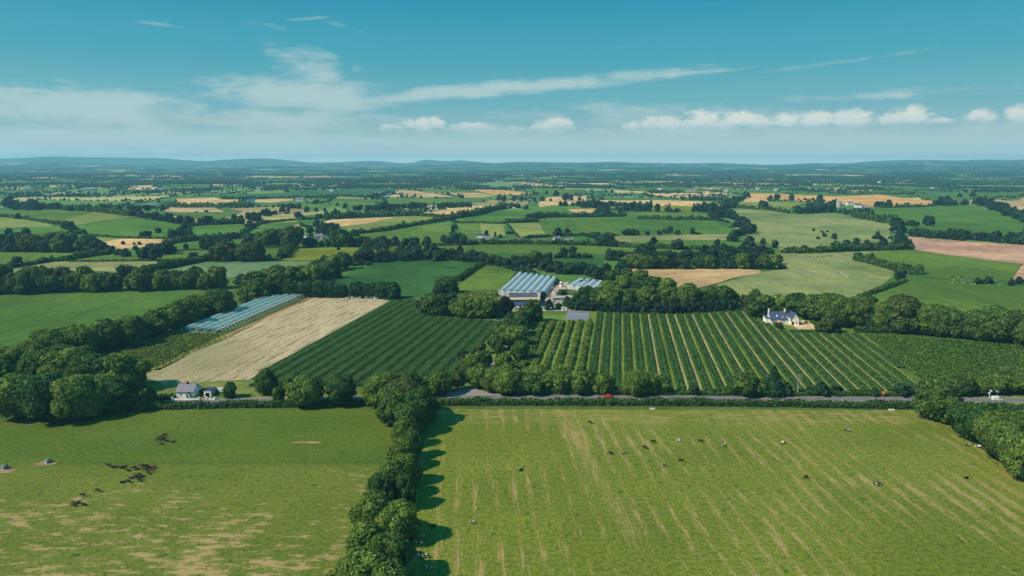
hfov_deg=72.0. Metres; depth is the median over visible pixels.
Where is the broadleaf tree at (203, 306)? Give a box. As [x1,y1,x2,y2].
[194,300,209,314]
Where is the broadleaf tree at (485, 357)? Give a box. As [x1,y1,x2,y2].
[478,350,492,366]
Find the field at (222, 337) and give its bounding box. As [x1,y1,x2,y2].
[119,331,232,369]
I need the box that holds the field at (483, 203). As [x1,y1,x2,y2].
[472,202,498,205]
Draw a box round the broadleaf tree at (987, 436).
[976,418,1023,457]
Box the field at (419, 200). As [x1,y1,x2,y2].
[378,198,488,203]
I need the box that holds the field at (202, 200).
[177,197,237,203]
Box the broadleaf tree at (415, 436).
[404,428,423,455]
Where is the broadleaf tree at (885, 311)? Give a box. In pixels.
[879,302,899,328]
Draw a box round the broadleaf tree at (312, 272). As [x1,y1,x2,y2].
[300,263,323,281]
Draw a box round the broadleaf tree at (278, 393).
[272,387,284,401]
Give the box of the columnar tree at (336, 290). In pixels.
[333,283,339,297]
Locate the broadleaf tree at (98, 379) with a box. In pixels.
[91,373,115,409]
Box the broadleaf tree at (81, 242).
[72,234,101,251]
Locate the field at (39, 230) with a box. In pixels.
[0,226,66,233]
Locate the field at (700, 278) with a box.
[632,268,760,287]
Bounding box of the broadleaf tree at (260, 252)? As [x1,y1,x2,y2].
[253,245,266,260]
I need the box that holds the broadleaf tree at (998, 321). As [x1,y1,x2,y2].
[976,304,1016,341]
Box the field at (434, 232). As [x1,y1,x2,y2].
[360,223,450,242]
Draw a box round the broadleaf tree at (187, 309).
[169,299,197,325]
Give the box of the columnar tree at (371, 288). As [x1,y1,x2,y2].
[367,282,374,298]
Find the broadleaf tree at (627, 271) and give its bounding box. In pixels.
[621,267,632,276]
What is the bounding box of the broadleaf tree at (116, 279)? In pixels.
[105,273,123,290]
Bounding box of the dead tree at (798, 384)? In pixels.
[794,372,803,392]
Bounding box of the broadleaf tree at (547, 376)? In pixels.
[541,369,555,389]
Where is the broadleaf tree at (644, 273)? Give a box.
[633,269,648,277]
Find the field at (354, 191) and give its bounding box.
[331,189,392,194]
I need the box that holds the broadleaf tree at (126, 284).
[123,274,138,290]
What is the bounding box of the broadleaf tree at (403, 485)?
[392,473,416,503]
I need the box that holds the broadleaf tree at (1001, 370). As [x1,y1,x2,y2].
[997,366,1012,374]
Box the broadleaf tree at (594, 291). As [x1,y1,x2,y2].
[589,286,602,301]
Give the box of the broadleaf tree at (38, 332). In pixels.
[28,328,56,338]
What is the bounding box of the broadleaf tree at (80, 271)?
[72,265,94,290]
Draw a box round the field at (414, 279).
[330,260,477,300]
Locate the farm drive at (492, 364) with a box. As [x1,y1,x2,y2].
[468,345,509,388]
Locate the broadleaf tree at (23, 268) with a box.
[20,266,37,292]
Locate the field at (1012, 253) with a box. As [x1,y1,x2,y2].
[908,237,1023,263]
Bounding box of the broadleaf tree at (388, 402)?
[374,390,404,424]
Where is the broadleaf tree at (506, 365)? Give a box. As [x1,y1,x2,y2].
[502,363,515,369]
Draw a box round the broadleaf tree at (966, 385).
[949,374,976,394]
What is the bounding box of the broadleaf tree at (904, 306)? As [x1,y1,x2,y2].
[884,294,921,332]
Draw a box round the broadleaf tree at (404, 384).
[383,376,420,393]
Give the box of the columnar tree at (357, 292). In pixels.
[351,281,361,297]
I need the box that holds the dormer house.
[763,309,799,324]
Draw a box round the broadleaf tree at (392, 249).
[389,246,399,253]
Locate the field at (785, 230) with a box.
[729,208,890,249]
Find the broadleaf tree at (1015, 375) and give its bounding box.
[1003,367,1023,392]
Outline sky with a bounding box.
[0,0,1023,164]
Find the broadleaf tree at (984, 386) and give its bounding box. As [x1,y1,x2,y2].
[973,377,992,394]
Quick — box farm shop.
[551,295,571,303]
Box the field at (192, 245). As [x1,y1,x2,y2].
[173,242,200,249]
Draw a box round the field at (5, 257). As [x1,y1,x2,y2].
[0,252,75,263]
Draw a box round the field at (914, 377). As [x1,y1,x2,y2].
[863,333,1023,393]
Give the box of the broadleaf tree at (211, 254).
[207,244,222,260]
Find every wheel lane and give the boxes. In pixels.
[647,311,659,374]
[665,312,688,390]
[673,313,701,389]
[690,312,725,386]
[707,311,743,371]
[725,311,768,373]
[742,311,804,388]
[757,319,814,384]
[791,335,846,390]
[799,333,858,390]
[818,332,885,390]
[829,333,891,384]
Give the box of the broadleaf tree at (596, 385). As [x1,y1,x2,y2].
[591,373,599,392]
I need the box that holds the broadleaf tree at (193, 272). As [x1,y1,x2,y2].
[181,266,205,288]
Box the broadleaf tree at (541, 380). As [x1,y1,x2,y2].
[535,375,545,389]
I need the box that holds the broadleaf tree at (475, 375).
[466,362,488,388]
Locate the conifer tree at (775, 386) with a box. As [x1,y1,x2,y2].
[765,365,785,397]
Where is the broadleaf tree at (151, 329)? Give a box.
[141,319,158,338]
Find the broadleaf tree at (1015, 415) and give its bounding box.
[1002,409,1023,420]
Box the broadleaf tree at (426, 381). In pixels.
[419,376,430,389]
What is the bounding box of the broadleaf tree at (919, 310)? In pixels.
[904,302,929,332]
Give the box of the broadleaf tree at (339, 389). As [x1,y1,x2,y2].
[325,374,356,404]
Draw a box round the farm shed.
[854,203,861,207]
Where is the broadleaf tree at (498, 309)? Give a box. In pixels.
[490,301,502,316]
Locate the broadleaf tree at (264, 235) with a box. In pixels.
[260,230,270,245]
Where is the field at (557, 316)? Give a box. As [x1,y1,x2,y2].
[461,306,591,389]
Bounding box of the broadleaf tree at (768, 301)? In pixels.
[755,294,776,314]
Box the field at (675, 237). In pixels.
[615,234,727,241]
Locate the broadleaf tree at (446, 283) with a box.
[435,276,459,292]
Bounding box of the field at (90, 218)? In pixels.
[61,212,132,224]
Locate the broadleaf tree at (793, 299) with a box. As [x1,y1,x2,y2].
[784,292,806,313]
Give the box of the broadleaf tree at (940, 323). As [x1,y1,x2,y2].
[928,303,957,335]
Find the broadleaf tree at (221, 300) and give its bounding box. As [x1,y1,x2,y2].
[199,288,237,313]
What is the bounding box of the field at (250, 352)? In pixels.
[146,295,387,383]
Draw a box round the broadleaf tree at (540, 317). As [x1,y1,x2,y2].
[535,306,542,321]
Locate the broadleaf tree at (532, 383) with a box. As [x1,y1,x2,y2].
[518,372,542,393]
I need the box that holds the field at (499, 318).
[415,289,503,320]
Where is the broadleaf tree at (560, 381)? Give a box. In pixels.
[550,371,570,391]
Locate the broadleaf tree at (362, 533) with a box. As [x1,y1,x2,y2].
[345,520,385,552]
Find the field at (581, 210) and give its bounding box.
[568,209,594,212]
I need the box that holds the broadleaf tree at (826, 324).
[813,316,837,331]
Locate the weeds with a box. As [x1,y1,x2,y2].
[420,289,497,301]
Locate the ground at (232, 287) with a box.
[0,157,1023,477]
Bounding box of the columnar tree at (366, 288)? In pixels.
[363,283,370,297]
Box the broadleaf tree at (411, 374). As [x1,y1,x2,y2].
[398,370,423,386]
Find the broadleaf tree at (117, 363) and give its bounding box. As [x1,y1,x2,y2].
[96,352,135,375]
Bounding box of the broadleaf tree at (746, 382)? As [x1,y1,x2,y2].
[731,371,758,394]
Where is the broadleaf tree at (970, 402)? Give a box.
[966,401,978,404]
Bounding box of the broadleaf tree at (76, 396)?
[46,373,110,419]
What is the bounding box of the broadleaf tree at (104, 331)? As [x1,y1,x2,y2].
[89,317,123,349]
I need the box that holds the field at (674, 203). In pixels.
[600,200,710,205]
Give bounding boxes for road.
[166,394,1023,403]
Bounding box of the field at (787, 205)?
[738,201,802,209]
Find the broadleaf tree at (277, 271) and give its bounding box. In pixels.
[275,270,289,278]
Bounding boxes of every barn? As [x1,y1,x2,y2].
[83,188,96,190]
[506,292,539,308]
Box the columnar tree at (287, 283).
[282,279,293,294]
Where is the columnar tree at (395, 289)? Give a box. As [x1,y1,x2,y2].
[388,281,400,298]
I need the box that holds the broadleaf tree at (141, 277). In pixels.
[127,266,153,290]
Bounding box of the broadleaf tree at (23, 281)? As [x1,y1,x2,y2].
[7,270,36,294]
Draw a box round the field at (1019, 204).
[1004,199,1023,209]
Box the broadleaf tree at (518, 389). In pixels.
[514,375,523,392]
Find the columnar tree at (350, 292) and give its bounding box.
[347,282,353,297]
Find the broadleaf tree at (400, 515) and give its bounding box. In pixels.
[376,497,423,538]
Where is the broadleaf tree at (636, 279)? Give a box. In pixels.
[627,274,645,288]
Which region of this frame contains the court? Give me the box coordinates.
[565,311,588,319]
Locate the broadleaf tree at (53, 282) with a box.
[37,267,63,292]
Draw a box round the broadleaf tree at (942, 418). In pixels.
[936,400,966,422]
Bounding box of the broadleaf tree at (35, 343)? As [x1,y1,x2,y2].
[16,337,50,351]
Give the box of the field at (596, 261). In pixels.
[548,258,603,265]
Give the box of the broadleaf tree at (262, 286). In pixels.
[245,277,273,297]
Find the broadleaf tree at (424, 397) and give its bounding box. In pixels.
[403,385,439,422]
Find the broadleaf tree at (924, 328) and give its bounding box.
[917,303,939,333]
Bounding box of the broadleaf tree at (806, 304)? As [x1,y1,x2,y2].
[796,295,819,319]
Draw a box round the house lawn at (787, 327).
[755,316,813,331]
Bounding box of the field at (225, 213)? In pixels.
[172,208,242,218]
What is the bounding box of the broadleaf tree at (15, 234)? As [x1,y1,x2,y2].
[8,232,25,237]
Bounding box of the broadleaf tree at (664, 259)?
[657,255,668,268]
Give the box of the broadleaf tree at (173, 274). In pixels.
[166,270,183,289]
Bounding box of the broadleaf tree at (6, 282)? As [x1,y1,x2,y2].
[5,272,16,292]
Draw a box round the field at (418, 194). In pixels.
[396,190,452,197]
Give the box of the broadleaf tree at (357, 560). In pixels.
[327,545,386,575]
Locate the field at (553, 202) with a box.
[538,196,585,206]
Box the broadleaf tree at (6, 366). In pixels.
[0,359,14,376]
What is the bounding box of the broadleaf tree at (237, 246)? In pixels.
[234,243,244,260]
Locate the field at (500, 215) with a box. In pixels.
[458,209,530,221]
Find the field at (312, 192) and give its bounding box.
[223,189,337,196]
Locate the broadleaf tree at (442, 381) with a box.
[429,370,453,394]
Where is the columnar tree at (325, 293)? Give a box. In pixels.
[323,282,329,297]
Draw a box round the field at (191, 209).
[166,208,222,211]
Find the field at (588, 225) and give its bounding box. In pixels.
[573,218,621,234]
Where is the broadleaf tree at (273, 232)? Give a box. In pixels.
[263,228,278,245]
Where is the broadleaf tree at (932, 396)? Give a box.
[912,376,963,420]
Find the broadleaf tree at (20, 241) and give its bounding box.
[15,233,31,251]
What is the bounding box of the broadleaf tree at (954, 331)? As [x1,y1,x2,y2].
[945,309,963,337]
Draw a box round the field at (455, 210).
[427,208,473,213]
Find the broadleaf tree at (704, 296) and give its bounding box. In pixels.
[697,291,711,301]
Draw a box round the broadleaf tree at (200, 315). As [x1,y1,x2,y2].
[189,308,205,322]
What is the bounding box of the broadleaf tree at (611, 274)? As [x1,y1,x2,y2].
[602,269,621,280]
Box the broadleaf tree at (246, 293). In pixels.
[236,286,255,301]
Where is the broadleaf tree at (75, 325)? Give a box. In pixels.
[64,324,88,328]
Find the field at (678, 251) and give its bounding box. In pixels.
[657,249,695,252]
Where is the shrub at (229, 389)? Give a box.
[222,382,236,398]
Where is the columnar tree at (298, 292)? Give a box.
[295,282,302,296]
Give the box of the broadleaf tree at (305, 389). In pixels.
[285,373,324,405]
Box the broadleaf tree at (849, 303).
[840,297,858,326]
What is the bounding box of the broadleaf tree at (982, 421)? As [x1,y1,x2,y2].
[970,410,1005,440]
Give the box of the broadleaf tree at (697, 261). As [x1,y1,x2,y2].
[692,254,704,268]
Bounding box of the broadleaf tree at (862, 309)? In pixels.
[848,300,870,325]
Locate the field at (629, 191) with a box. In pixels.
[607,190,647,192]
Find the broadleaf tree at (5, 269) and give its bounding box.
[0,264,13,275]
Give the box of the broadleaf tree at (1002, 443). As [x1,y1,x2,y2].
[993,428,1023,466]
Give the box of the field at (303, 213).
[276,211,323,216]
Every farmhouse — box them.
[313,233,322,239]
[477,233,482,237]
[845,201,853,205]
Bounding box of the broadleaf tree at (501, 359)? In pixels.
[494,352,514,366]
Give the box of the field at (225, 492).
[0,408,393,575]
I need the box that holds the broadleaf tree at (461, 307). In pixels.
[451,296,475,318]
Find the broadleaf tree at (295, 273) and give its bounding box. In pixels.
[284,266,304,281]
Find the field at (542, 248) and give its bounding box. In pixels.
[403,244,657,254]
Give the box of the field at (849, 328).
[797,314,862,333]
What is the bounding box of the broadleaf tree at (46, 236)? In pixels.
[42,233,55,239]
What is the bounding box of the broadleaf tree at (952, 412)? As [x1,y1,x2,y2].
[945,403,976,429]
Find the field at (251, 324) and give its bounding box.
[225,297,311,335]
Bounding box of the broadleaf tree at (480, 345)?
[475,341,485,352]
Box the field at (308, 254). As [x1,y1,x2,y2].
[283,248,377,259]
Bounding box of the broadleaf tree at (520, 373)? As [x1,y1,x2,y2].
[513,370,524,380]
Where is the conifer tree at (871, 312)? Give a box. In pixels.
[862,305,874,325]
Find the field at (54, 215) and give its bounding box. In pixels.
[0,210,93,220]
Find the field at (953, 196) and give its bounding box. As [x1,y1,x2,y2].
[914,192,1021,204]
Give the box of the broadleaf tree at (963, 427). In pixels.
[954,404,994,440]
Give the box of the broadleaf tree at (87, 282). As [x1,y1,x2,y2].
[79,273,100,291]
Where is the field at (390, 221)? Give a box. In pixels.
[344,216,438,230]
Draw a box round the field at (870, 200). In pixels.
[748,193,931,206]
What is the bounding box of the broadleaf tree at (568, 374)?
[561,370,572,391]
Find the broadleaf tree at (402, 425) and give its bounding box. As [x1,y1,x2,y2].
[391,415,417,438]
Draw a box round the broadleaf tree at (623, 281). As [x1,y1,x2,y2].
[615,274,631,288]
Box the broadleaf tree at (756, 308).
[747,300,765,317]
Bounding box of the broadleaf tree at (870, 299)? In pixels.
[851,294,878,304]
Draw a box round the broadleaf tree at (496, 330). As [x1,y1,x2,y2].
[492,324,508,334]
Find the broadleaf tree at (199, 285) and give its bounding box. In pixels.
[196,273,211,289]
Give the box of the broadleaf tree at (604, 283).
[599,279,616,286]
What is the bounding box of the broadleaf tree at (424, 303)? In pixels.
[414,293,436,315]
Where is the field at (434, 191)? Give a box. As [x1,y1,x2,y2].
[422,190,475,192]
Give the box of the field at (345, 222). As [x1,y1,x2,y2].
[324,217,393,225]
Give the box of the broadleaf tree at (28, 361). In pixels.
[17,348,52,374]
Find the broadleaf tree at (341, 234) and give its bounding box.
[333,229,348,246]
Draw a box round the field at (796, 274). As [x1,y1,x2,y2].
[718,251,894,298]
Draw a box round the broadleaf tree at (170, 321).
[156,315,173,333]
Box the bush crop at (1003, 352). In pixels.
[864,333,1023,381]
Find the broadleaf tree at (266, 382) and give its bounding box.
[254,367,278,394]
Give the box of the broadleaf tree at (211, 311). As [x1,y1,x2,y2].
[195,294,215,315]
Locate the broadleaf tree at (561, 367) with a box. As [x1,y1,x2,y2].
[550,364,567,371]
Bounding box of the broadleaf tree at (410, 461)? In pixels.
[395,452,423,484]
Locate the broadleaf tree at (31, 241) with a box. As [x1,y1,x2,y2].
[25,234,43,251]
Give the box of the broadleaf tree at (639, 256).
[634,253,643,268]
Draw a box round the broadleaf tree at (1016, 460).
[1004,436,1023,476]
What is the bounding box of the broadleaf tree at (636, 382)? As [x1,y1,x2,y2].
[622,368,649,396]
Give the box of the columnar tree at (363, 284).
[360,283,364,297]
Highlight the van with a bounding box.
[991,396,1002,400]
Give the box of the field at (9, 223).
[0,217,51,227]
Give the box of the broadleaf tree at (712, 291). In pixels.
[705,286,719,300]
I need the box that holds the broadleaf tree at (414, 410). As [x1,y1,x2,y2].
[393,400,429,432]
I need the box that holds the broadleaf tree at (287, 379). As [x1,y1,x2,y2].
[280,375,296,391]
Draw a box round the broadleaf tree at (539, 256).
[526,250,544,262]
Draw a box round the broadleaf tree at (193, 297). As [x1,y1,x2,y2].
[184,294,197,301]
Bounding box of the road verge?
[23,392,1023,413]
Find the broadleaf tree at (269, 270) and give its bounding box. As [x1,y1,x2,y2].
[260,267,276,273]
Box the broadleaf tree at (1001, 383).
[988,373,1011,393]
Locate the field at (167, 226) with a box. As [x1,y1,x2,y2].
[166,223,179,237]
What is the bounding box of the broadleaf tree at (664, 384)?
[655,374,670,392]
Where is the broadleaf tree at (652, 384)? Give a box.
[646,371,659,393]
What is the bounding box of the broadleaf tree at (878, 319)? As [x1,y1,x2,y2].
[869,301,890,328]
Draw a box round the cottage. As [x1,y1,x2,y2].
[175,381,201,397]
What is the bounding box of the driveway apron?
[443,389,496,394]
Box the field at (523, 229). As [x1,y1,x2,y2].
[509,223,544,235]
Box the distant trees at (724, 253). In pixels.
[0,161,1023,480]
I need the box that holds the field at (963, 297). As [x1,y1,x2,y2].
[872,279,1023,311]
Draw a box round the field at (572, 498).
[407,409,1023,575]
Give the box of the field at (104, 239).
[79,236,120,241]
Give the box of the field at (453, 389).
[250,312,493,391]
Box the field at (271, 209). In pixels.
[243,208,301,211]
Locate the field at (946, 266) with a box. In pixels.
[863,250,1020,282]
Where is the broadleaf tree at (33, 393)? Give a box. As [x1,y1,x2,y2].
[6,370,64,419]
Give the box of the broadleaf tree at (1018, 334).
[1011,314,1023,345]
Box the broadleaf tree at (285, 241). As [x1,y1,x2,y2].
[281,236,296,245]
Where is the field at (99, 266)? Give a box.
[13,262,157,271]
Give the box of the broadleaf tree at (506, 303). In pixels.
[498,296,514,314]
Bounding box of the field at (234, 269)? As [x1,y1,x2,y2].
[169,261,310,278]
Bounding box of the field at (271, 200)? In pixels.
[255,198,295,202]
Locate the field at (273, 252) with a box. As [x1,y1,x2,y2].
[265,249,277,256]
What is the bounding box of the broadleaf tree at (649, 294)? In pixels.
[635,286,659,305]
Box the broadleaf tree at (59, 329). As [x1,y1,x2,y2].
[54,327,66,330]
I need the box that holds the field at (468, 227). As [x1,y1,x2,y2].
[454,223,479,237]
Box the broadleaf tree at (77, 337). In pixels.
[61,327,97,351]
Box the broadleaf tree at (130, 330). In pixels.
[113,316,142,345]
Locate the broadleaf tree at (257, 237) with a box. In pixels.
[251,231,263,244]
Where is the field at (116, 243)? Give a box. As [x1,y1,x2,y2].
[105,238,166,248]
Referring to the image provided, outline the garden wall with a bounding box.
[171,397,214,399]
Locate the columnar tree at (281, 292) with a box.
[279,281,284,294]
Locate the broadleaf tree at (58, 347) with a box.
[48,343,74,351]
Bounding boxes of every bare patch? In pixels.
[0,468,15,472]
[34,461,55,465]
[293,441,321,442]
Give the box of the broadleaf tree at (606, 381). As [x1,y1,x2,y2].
[596,373,615,394]
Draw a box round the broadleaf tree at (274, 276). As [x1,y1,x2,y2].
[267,272,286,282]
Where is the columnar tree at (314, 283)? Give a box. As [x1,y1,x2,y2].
[311,280,317,297]
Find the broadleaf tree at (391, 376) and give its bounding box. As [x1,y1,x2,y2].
[375,370,399,380]
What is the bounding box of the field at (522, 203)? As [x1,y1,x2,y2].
[497,201,528,205]
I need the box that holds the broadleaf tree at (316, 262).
[310,259,321,264]
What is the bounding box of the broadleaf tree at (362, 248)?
[358,246,368,251]
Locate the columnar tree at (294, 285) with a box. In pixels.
[290,281,297,297]
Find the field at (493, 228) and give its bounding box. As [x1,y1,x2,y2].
[480,223,504,236]
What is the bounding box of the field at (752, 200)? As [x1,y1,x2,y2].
[741,198,767,201]
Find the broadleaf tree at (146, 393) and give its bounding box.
[131,383,158,409]
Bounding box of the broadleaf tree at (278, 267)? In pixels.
[270,264,284,272]
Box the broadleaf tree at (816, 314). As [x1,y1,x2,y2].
[811,298,824,319]
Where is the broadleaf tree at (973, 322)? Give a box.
[962,309,985,339]
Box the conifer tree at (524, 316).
[522,312,529,329]
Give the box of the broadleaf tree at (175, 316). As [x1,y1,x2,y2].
[164,309,182,328]
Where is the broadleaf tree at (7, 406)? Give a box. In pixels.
[0,372,29,418]
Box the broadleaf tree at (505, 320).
[501,317,510,324]
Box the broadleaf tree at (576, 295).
[572,292,580,298]
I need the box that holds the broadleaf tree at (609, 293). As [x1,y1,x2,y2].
[597,285,622,301]
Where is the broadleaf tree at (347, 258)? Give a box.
[337,252,352,268]
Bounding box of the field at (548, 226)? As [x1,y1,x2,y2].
[537,218,582,234]
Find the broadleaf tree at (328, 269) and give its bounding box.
[318,261,334,277]
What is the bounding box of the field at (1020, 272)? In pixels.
[1013,265,1023,279]
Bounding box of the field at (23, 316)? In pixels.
[0,290,206,347]
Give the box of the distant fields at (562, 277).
[0,162,1023,287]
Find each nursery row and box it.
[517,325,533,364]
[521,321,536,360]
[526,321,539,364]
[528,335,537,363]
[530,321,542,362]
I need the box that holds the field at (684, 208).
[652,206,691,211]
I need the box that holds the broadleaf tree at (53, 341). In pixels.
[37,333,64,347]
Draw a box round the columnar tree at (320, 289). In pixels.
[315,280,326,297]
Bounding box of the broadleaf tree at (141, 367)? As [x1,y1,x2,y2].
[130,355,153,383]
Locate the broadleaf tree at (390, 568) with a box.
[369,560,412,575]
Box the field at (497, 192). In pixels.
[480,190,528,194]
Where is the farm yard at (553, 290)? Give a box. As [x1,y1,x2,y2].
[512,282,571,310]
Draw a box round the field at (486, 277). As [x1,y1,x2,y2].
[459,266,514,296]
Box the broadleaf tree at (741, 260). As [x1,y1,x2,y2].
[733,253,750,268]
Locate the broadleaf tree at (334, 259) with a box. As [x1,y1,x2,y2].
[325,254,344,269]
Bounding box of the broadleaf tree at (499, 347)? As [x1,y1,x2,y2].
[495,342,503,355]
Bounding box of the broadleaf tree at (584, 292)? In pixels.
[578,285,592,299]
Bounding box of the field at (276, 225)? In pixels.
[257,219,323,228]
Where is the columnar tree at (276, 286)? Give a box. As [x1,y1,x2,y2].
[272,279,282,293]
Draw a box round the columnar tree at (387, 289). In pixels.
[384,282,390,298]
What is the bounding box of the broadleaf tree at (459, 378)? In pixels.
[451,369,466,389]
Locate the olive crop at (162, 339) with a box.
[120,331,222,366]
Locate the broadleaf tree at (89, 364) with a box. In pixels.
[60,352,106,375]
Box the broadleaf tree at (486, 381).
[479,366,503,391]
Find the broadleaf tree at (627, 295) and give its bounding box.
[619,289,636,303]
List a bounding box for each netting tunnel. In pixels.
[181,292,275,331]
[189,293,280,332]
[198,294,288,332]
[206,294,296,333]
[215,294,305,333]
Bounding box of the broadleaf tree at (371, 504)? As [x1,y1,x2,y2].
[348,488,391,526]
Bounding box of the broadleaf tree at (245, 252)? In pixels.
[234,241,260,260]
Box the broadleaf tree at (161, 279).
[150,269,170,289]
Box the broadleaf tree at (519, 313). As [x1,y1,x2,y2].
[514,310,527,318]
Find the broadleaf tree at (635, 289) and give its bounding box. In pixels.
[629,287,638,295]
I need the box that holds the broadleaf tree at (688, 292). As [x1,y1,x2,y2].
[675,283,700,302]
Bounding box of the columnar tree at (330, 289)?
[326,281,334,297]
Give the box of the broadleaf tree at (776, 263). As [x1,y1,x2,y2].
[769,254,782,268]
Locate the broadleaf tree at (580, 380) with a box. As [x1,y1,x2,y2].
[571,368,591,392]
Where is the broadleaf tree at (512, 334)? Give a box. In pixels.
[499,325,528,345]
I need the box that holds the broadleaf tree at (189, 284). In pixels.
[183,275,196,289]
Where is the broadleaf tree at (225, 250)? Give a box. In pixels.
[213,241,235,260]
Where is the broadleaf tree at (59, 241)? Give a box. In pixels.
[49,232,72,251]
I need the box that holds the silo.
[836,200,841,206]
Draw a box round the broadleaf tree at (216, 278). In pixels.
[201,266,229,288]
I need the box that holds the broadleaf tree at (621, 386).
[618,381,628,394]
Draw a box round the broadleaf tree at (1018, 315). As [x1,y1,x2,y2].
[1006,309,1023,342]
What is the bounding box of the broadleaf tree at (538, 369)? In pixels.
[521,364,547,375]
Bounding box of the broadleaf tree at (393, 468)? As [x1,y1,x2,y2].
[379,459,408,491]
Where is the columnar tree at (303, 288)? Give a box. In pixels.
[300,281,307,297]
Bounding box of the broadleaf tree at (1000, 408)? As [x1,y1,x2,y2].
[987,404,1010,412]
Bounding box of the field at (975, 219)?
[871,206,1023,232]
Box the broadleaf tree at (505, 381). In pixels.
[492,368,518,393]
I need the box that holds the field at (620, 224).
[602,217,731,233]
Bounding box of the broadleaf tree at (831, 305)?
[817,293,849,323]
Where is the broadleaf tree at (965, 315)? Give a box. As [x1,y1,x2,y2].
[957,313,971,338]
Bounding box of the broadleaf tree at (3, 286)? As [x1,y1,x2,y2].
[0,274,13,293]
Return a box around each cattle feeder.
[1,464,8,469]
[44,458,51,463]
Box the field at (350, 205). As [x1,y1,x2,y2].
[331,201,373,208]
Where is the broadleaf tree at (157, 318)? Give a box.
[142,308,169,334]
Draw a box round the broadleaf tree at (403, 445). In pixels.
[385,436,417,460]
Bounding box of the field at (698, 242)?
[626,240,722,245]
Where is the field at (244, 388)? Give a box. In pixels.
[146,379,450,410]
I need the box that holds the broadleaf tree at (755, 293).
[748,288,762,297]
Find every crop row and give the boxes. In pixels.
[249,299,410,385]
[266,299,402,370]
[277,299,416,384]
[279,305,416,385]
[311,309,421,376]
[321,312,427,383]
[324,315,435,385]
[352,315,444,383]
[355,316,453,385]
[388,317,463,372]
[397,318,473,374]
[415,319,482,377]
[423,320,492,376]
[443,320,502,375]
[516,318,546,370]
[526,321,535,337]
[530,319,555,365]
[542,319,564,368]
[553,320,574,367]
[565,319,582,370]
[577,319,592,368]
[588,310,602,373]
[600,310,611,373]
[611,311,620,387]
[623,311,632,380]
[632,311,644,370]
[640,311,657,374]
[649,310,673,391]
[657,312,685,390]
[666,310,699,389]
[675,311,711,390]
[684,311,724,389]
[692,310,731,383]
[700,311,741,374]
[709,310,754,372]
[718,310,768,380]
[726,309,785,384]
[734,309,804,390]
[743,309,814,388]
[757,315,829,388]
[778,329,844,389]
[788,330,856,389]
[800,331,870,390]
[810,331,884,390]
[820,331,893,390]
[830,332,901,384]
[841,332,916,390]
[851,333,905,367]
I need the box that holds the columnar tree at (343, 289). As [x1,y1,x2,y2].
[337,283,348,297]
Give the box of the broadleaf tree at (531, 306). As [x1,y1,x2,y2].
[521,299,539,320]
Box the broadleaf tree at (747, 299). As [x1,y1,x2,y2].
[743,295,755,308]
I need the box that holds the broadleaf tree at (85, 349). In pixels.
[74,345,93,354]
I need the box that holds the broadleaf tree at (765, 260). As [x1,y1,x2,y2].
[757,253,772,268]
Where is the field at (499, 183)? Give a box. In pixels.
[481,181,521,187]
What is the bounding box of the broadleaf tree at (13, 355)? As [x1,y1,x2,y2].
[0,345,24,368]
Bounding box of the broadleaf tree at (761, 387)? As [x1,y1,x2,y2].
[754,378,768,395]
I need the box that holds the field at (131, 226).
[76,217,179,236]
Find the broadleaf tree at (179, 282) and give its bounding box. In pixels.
[174,275,186,289]
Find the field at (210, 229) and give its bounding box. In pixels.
[192,225,244,235]
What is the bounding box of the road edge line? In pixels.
[168,395,821,400]
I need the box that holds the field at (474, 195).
[450,193,494,196]
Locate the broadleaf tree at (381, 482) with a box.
[366,472,395,500]
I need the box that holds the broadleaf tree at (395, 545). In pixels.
[368,529,416,567]
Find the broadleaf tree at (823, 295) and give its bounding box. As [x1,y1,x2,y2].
[818,292,835,298]
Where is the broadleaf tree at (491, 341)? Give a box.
[486,335,505,348]
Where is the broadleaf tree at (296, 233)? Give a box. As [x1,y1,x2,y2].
[278,225,303,245]
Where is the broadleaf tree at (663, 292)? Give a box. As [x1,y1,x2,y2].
[652,286,669,302]
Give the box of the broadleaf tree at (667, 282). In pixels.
[658,277,676,286]
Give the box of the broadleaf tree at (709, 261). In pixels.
[700,255,716,267]
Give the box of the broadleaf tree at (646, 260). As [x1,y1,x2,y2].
[640,255,652,268]
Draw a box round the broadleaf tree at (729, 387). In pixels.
[724,380,737,393]
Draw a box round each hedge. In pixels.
[0,213,60,224]
[2,256,53,267]
[48,229,81,234]
[50,247,110,261]
[62,203,96,211]
[69,258,171,261]
[82,233,173,238]
[95,205,134,215]
[104,400,165,412]
[132,253,214,271]
[158,393,175,400]
[162,234,199,243]
[162,398,376,409]
[164,200,251,207]
[176,222,207,229]
[177,248,207,250]
[199,233,245,238]
[199,387,219,393]
[209,217,243,224]
[222,194,338,198]
[239,219,266,234]
[262,256,281,260]
[264,245,281,247]
[266,216,322,222]
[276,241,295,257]
[323,208,422,219]
[331,191,395,197]
[350,215,454,233]
[404,242,480,245]
[421,213,449,216]
[435,396,915,409]
[448,202,507,218]
[452,220,505,223]
[455,261,484,280]
[480,238,599,245]
[496,272,517,296]
[504,387,670,395]
[505,217,538,222]
[505,222,519,236]
[523,232,618,238]
[537,210,626,217]
[616,241,669,248]
[637,215,669,219]
[662,214,710,219]
[662,245,701,249]
[676,389,915,396]
[736,204,790,212]
[781,240,914,253]
[790,329,815,332]
[850,210,898,222]
[852,252,924,274]
[853,325,895,333]
[857,278,906,295]
[880,203,935,207]
[977,401,1023,409]
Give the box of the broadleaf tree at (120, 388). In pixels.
[104,374,141,410]
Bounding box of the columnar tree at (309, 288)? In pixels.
[305,280,312,296]
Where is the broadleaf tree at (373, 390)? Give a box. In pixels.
[361,375,390,405]
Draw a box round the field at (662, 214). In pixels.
[626,212,708,217]
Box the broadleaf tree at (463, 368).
[459,364,473,381]
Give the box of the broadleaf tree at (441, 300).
[431,293,451,314]

